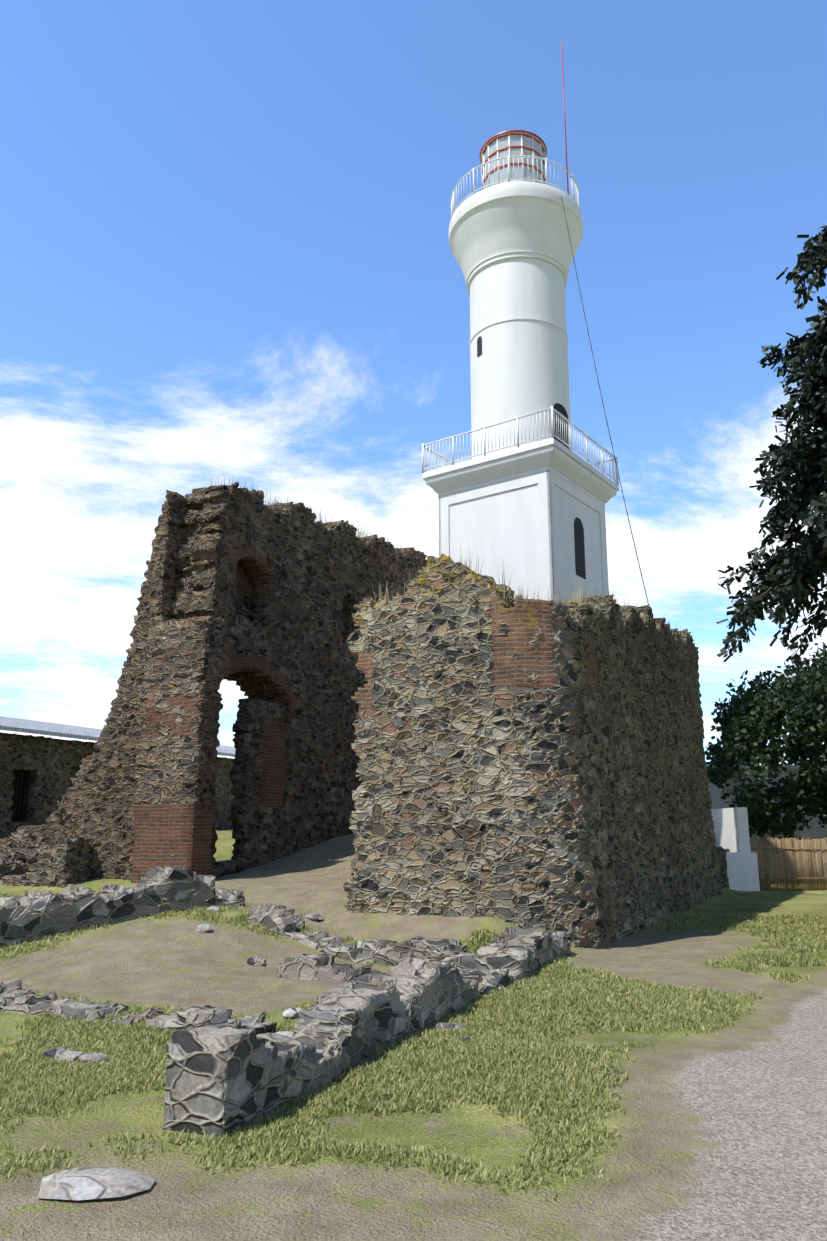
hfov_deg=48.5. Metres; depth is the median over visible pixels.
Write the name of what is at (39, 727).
building roof
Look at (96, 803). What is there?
ruin wall
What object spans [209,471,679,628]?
wall weeds
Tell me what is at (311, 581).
ruin wall
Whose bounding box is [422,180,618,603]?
lighthouse body
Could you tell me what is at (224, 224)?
sky
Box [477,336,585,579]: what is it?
lighthouse openings
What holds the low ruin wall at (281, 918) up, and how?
on the ground at (724, 1134)
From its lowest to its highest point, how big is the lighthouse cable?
15.805 m
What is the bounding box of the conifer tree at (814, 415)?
[716,225,826,674]
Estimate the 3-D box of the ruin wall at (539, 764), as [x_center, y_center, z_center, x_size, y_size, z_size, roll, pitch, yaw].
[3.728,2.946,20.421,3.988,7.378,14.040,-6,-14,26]
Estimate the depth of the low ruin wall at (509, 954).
11.04 m
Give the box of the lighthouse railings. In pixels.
[422,155,618,484]
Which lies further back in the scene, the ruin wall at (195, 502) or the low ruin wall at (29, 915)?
the ruin wall at (195, 502)
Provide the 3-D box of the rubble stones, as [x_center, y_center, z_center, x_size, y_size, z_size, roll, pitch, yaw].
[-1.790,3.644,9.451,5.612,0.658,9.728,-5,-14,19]
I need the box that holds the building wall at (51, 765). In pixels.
[0,732,234,838]
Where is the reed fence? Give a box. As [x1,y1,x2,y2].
[750,837,826,890]
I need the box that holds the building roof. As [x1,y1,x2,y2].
[0,716,235,756]
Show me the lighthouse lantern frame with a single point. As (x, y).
(510, 158)
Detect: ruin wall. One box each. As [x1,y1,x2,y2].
[0,490,187,879]
[0,837,92,887]
[0,866,244,946]
[0,979,276,1034]
[162,956,453,1136]
[168,487,268,701]
[186,482,427,855]
[248,903,477,969]
[277,953,456,984]
[343,553,723,948]
[422,927,570,1011]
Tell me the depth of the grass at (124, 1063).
6.87 m
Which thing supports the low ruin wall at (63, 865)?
on the ground at (724, 1134)
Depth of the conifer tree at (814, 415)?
17.88 m
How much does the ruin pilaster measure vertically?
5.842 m
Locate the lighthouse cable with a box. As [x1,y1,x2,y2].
[561,196,648,604]
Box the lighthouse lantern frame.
[481,132,545,188]
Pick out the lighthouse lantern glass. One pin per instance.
(515, 140)
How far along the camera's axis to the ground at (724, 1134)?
5.57 m
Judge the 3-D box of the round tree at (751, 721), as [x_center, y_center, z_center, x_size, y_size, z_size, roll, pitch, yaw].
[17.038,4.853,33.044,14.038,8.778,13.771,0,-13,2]
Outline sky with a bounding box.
[0,0,826,764]
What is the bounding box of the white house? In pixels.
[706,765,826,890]
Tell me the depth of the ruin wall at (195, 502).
20.24 m
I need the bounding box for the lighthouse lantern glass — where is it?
[484,135,544,188]
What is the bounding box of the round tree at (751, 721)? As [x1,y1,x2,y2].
[705,642,826,845]
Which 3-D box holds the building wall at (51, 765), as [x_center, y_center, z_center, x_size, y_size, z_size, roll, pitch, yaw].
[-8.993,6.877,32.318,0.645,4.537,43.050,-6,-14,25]
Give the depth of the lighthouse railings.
29.79 m
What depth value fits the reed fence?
27.33 m
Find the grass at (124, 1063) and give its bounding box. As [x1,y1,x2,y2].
[0,891,826,1200]
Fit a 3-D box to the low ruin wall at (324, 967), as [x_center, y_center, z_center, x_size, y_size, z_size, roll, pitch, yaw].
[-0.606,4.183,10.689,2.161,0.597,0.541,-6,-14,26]
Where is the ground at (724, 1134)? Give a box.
[0,830,826,1240]
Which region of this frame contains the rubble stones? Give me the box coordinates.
[38,906,502,1199]
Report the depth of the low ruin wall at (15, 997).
8.47 m
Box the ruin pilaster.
[131,616,224,882]
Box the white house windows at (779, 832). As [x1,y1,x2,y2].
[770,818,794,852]
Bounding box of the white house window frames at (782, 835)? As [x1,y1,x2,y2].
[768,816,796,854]

